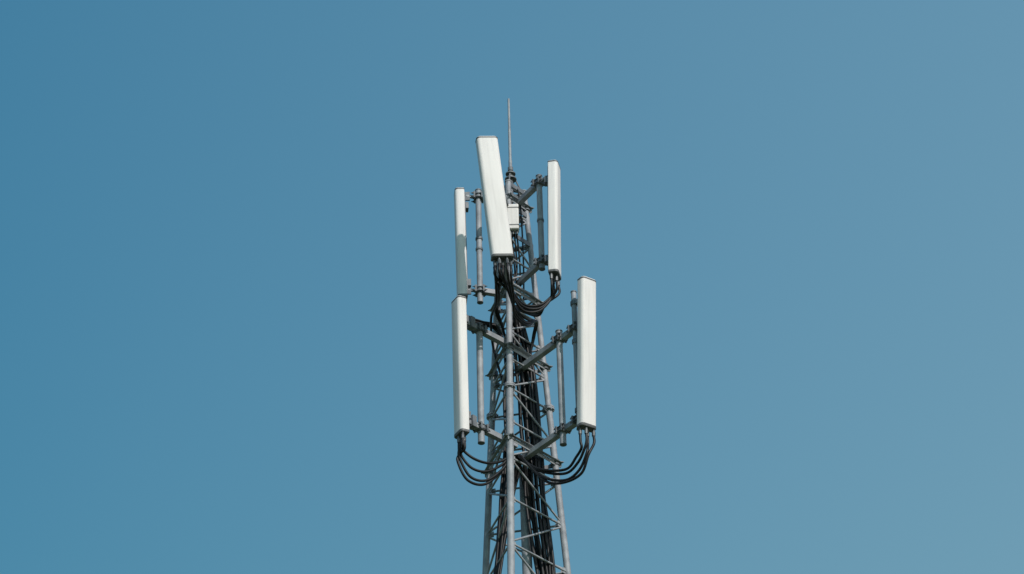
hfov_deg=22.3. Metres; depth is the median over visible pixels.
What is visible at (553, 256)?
panel antenna
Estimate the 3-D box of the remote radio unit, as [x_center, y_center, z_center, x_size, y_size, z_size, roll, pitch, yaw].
[0.010,-0.768,30.289,0.148,0.410,0.137,-2,-35,0]
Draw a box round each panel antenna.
[451,295,470,444]
[454,187,470,304]
[475,136,513,266]
[544,160,560,284]
[577,276,595,435]
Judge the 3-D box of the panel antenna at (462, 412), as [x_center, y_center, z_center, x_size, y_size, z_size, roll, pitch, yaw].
[-0.549,0.910,28.473,0.156,1.850,0.194,16,-39,-25]
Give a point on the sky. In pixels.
(228, 287)
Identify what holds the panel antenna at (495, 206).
attached to the lattice cell tower
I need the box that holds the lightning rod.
[505,98,519,187]
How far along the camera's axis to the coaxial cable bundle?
28.45 m
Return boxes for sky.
[0,0,1023,573]
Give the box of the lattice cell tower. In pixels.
[464,174,578,573]
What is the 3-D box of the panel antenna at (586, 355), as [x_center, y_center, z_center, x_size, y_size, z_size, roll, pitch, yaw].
[0.803,0.761,28.260,0.204,1.950,0.156,20,-36,-27]
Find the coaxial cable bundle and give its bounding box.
[456,183,595,573]
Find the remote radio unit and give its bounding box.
[507,204,518,234]
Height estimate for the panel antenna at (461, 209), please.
1.630 m
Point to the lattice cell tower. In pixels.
(509, 437)
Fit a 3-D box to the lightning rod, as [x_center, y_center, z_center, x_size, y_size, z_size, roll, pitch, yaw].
[-0.015,-1.734,31.191,0.220,1.373,0.215,-2,-35,0]

